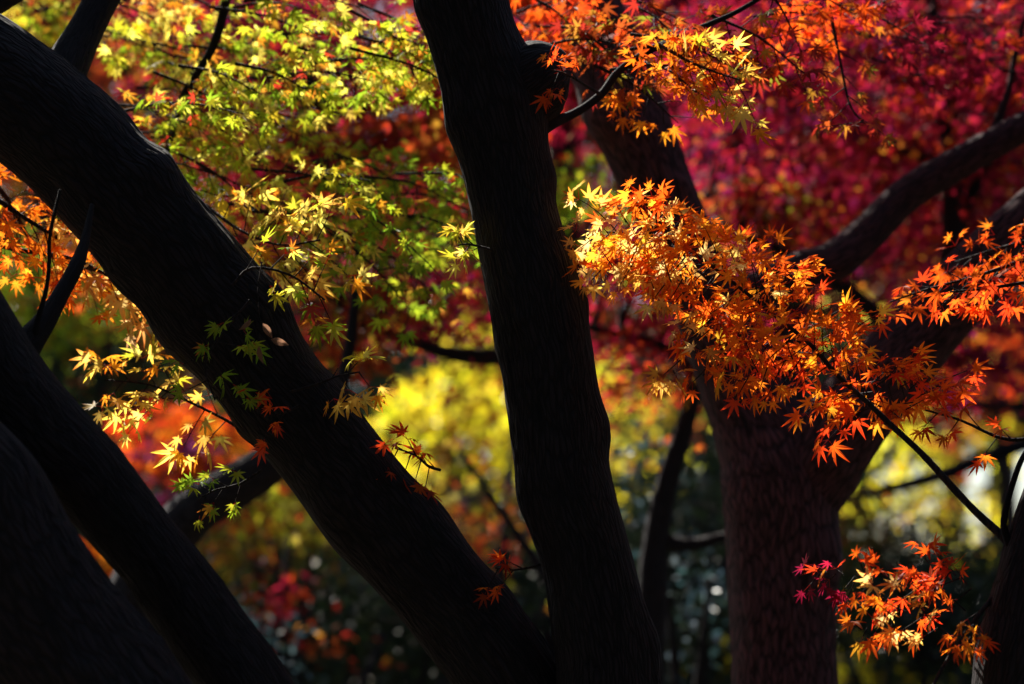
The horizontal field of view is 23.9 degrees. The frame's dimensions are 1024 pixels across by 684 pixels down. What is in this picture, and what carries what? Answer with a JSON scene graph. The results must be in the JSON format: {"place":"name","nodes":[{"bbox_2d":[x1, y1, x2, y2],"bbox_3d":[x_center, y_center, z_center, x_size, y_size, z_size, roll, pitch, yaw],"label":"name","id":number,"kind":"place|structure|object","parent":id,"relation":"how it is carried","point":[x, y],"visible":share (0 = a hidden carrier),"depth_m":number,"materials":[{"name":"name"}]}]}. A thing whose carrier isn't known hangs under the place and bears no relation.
{"place":"outdoors","nodes":[
{"label":"outdoors","id":0,"kind":"place"},
{"bbox_2d":[3,1,1023,571],"label":"sky","id":1,"kind":"structure","parent":0,"point":[976,482],"materials":[{"name":"white"}]},
{"bbox_3d":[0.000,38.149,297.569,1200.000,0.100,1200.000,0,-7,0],"label":"ground","id":2,"kind":"structure","parent":0,"visible":0},
{"bbox_2d":[0,6,32,274],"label":"evergreen tree","id":3,"kind":"object","parent":2,"relation":"on","point":[5,179],"visible":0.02,"depth_m":25.22,"materials":[{"name":"orange plant"}]},
{"bbox_2d":[0,421,192,683],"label":"maple tree","id":4,"kind":"object","parent":2,"relation":"on","point":[70,613],"visible":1,"depth_m":4.55,"materials":[{"name":"black plant"}]},
{"bbox_2d":[0,217,209,527],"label":"green bush","id":5,"kind":"object","parent":2,"relation":"on","point":[62,353],"visible":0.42,"depth_m":15.11,"materials":[{"name":"green plant"}]},
{"bbox_2d":[0,189,293,683],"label":"maple tree","id":6,"kind":"object","parent":2,"relation":"on","point":[132,533],"visible":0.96,"depth_m":4.87,"materials":[{"name":"black plant"}]},
{"bbox_2d":[0,1,327,603],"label":"maple tree","id":7,"kind":"object","parent":2,"relation":"on","point":[78,391],"visible":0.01,"depth_m":45.42,"materials":[{"name":"orange plant"}]},
{"bbox_2d":[77,530,269,626],"bbox_3d":[-3.207,2.575,18.919,2.633,2.862,2.580,5,-8,-34],"label":"evergreen shrub","id":8,"kind":"object","parent":2,"relation":"on","point":[95,558],"visible":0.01,"depth_m":19.04,"materials":[{"name":"green plant"}]},
{"bbox_2d":[84,400,294,577],"bbox_3d":[-1.856,1.766,12.889,1.545,2.959,1.815,-7,-10,43],"label":"maple tree","id":9,"kind":"object","parent":2,"relation":"on","point":[147,463],"visible":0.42,"depth_m":13.01,"materials":[{"name":"orange plant"}]},
{"bbox_2d":[0,0,387,578],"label":"maple tree","id":10,"kind":"object","parent":2,"relation":"on","point":[124,73],"visible":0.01,"depth_m":25.96,"materials":[{"name":"green plant"}]},
{"bbox_2d":[0,0,440,458],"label":"maple tree","id":11,"kind":"object","parent":2,"relation":"on","point":[95,77],"visible":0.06,"depth_m":18.58,"materials":[{"name":"green plant"}]},
{"bbox_2d":[196,480,333,683],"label":"green bush","id":12,"kind":"object","parent":2,"relation":"on","point":[252,526],"visible":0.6,"depth_m":12.80,"materials":[{"name":"green plant"}]},
{"bbox_2d":[0,0,555,683],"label":"maple tree","id":13,"kind":"object","parent":2,"relation":"on","point":[194,284],"visible":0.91,"depth_m":5.60,"materials":[{"name":"green plant"}]},
{"bbox_2d":[194,457,362,683],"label":"evergreen shrub","id":14,"kind":"object","parent":2,"relation":"on","point":[227,554],"visible":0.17,"depth_m":16.77,"materials":[{"name":"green plant"}]},
{"bbox_2d":[230,585,326,683],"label":"bluish shrub","id":15,"kind":"object","parent":2,"relation":"on","point":[288,624],"visible":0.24,"depth_m":10.92,"materials":[{"name":"green plant"}]},
{"bbox_2d":[110,40,471,622],"bbox_3d":[-0.645,0.777,7.939,1.556,3.746,1.276,0,-7,0],"label":"maple tree","id":16,"kind":"object","parent":2,"relation":"on","point":[181,509],"visible":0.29,"depth_m":7.95,"materials":[{"name":"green plant"}]},
{"bbox_2d":[33,0,555,395],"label":"maple tree","id":17,"kind":"object","parent":2,"relation":"on","point":[478,354],"visible":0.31,"depth_m":9.09,"materials":[{"name":"green plant"}]},
{"bbox_2d":[116,0,485,683],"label":"maple tree","id":18,"kind":"object","parent":2,"relation":"on","point":[398,376],"visible":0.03,"depth_m":47.77,"materials":[{"name":"green plant"}]},
{"bbox_2d":[221,498,434,683],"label":"evergreen shrub","id":19,"kind":"object","parent":2,"relation":"on","point":[321,607],"visible":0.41,"depth_m":13.69,"materials":[{"name":"green plant"}]},
{"bbox_2d":[239,535,446,683],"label":"red bush","id":20,"kind":"object","parent":2,"relation":"on","point":[282,610],"visible":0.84,"depth_m":12.04,"materials":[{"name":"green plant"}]},
{"bbox_2d":[305,503,535,683],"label":"evergreen shrub","id":21,"kind":"object","parent":2,"relation":"on","point":[377,663],"visible":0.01,"depth_m":19.84,"materials":[{"name":"green plant"}]},
{"bbox_2d":[305,472,553,683],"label":"evergreen shrub","id":22,"kind":"object","parent":2,"relation":"on","point":[539,589],"visible":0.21,"depth_m":14.65,"materials":[{"name":"green plant"}]},
{"bbox_2d":[350,273,516,683],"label":"ginkgo tree","id":23,"kind":"object","parent":2,"relation":"on","point":[446,414],"visible":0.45,"depth_m":26.64,"materials":[{"name":"yellow plant"}]},
{"bbox_2d":[411,439,547,612],"bbox_3d":[-0.209,1.796,13.073,1.209,2.947,1.504,-2,-7,15],"label":"amber bush","id":24,"kind":"object","parent":2,"relation":"on","point":[504,538],"visible":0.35,"depth_m":12.94,"materials":[{"name":"orange plant"}]},
{"bbox_2d":[105,0,870,639],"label":"maple tree","id":25,"kind":"object","parent":2,"relation":"on","point":[563,146],"visible":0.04,"depth_m":19.27,"materials":[{"name":"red plant"}]},
{"bbox_2d":[339,4,704,625],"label":"evergreen tree","id":26,"kind":"object","parent":2,"relation":"on","point":[618,437],"visible":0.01,"depth_m":49.61,"materials":[{"name":"yellow plant"}]},
{"bbox_2d":[77,182,1023,683],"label":"woods","id":27,"kind":"object","parent":2,"relation":"on","point":[883,452],"visible":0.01,"depth_m":60.57,"materials":[{"name":"yellow plant"}]},
{"bbox_2d":[307,0,836,380],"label":"evergreen tree","id":28,"kind":"object","parent":2,"relation":"on","point":[581,143],"visible":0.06,"depth_m":25.17,"materials":[{"name":"green plant"}]},
{"bbox_2d":[457,421,730,683],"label":"bluish shrub","id":29,"kind":"object","parent":2,"relation":"on","point":[674,655],"visible":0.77,"depth_m":10.93,"materials":[{"name":"green plant"}]},
{"bbox_2d":[446,152,805,683],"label":"maple tree","id":30,"kind":"object","parent":2,"relation":"on","point":[660,541],"visible":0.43,"depth_m":9.19,"materials":[{"name":"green plant"}]},
{"bbox_2d":[532,471,728,683],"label":"evergreen shrub","id":31,"kind":"object","parent":2,"relation":"on","point":[634,538],"depth_m":18.67,"materials":[{"name":"green plant"}]},
{"bbox_2d":[596,351,705,559],"bbox_3d":[1.381,2.509,28.087,1.898,5.255,4.079,0,-7,0],"label":"ginkgo tree","id":32,"kind":"object","parent":2,"relation":"on","point":[636,437],"visible":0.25,"depth_m":27.72,"materials":[{"name":"yellow plant"}]},
{"bbox_2d":[530,416,844,683],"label":"evergreen shrub","id":33,"kind":"object","parent":2,"relation":"on","point":[686,518],"visible":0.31,"depth_m":13.03,"materials":[{"name":"green plant"}]},
{"bbox_2d":[370,0,1023,683],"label":"maple tree","id":34,"kind":"object","parent":2,"relation":"on","point":[504,86],"visible":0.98,"depth_m":5.51,"materials":[{"name":"red plant"}]},
{"bbox_2d":[424,0,1023,683],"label":"maple tree","id":35,"kind":"object","parent":2,"relation":"on","point":[784,498],"visible":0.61,"depth_m":6.90,"materials":[{"name":"brown plant"}]},
{"bbox_2d":[603,97,947,675],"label":"evergreen tree","id":36,"kind":"object","parent":2,"relation":"on","point":[820,377],"visible":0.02,"depth_m":46.80,"materials":[{"name":"yellow plant"}]},
{"bbox_2d":[540,0,1014,403],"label":"evergreen tree","id":37,"kind":"object","parent":2,"relation":"on","point":[799,395],"visible":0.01,"depth_m":26.05,"materials":[{"name":"orange plant"}]},
{"bbox_2d":[539,0,1023,361],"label":"maple tree","id":38,"kind":"object","parent":2,"relation":"on","point":[910,268],"visible":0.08,"depth_m":15.60,"materials":[{"name":"red plant"}]},
{"bbox_2d":[557,176,1023,683],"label":"maple tree","id":39,"kind":"object","parent":2,"relation":"on","point":[998,655],"visible":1,"depth_m":5.41,"materials":[{"name":"orange plant"}]},
{"bbox_2d":[557,0,1023,411],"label":"maple tree","id":40,"kind":"object","parent":2,"relation":"on","point":[881,290],"visible":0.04,"depth_m":19.00,"materials":[{"name":"red plant"}]},
{"bbox_2d":[574,0,1023,437],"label":"maple tree","id":41,"kind":"object","parent":2,"relation":"on","point":[771,195],"visible":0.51,"depth_m":9.64,"materials":[{"name":"red plant"}]},
{"bbox_2d":[682,590,968,683],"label":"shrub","id":42,"kind":"object","parent":2,"relation":"on","point":[848,679],"visible":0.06,"depth_m":19.35,"materials":[{"name":"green plant"}]},
{"bbox_2d":[723,478,1003,683],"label":"evergreen shrub","id":43,"kind":"object","parent":2,"relation":"on","point":[924,662],"visible":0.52,"depth_m":13.74,"materials":[{"name":"green plant"}]},
{"bbox_2d":[810,291,1023,683],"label":"ginkgo tree","id":44,"kind":"object","parent":2,"relation":"on","point":[948,497],"visible":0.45,"depth_m":26.83,"materials":[{"name":"yellow plant"}]},
{"bbox_2d":[836,495,1000,683],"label":"evergreen shrub","id":45,"kind":"object","parent":2,"relation":"on","point":[950,551],"visible":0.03,"depth_m":18.80,"materials":[{"name":"green plant"}]},
{"bbox_2d":[822,275,1023,573],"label":"maple tree","id":46,"kind":"object","parent":2,"relation":"on","point":[1003,470],"visible":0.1,"depth_m":26.94,"materials":[{"name":"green plant"}]},
{"bbox_2d":[837,0,1023,680],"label":"evergreen tree","id":47,"kind":"object","parent":2,"relation":"on","point":[990,473],"visible":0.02,"depth_m":48.91,"materials":[{"name":"plant"}]},
{"bbox_2d":[849,180,1023,500],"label":"maple tree","id":48,"kind":"object","parent":2,"relation":"on","point":[1003,450],"visible":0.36,"depth_m":15.99,"materials":[{"name":"red plant"}]},
{"bbox_2d":[852,0,1023,354],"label":"evergreen tree","id":49,"kind":"object","parent":2,"relation":"on","point":[1005,1],"visible":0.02,"depth_m":25.24,"materials":[{"name":"plant"}]}
]}

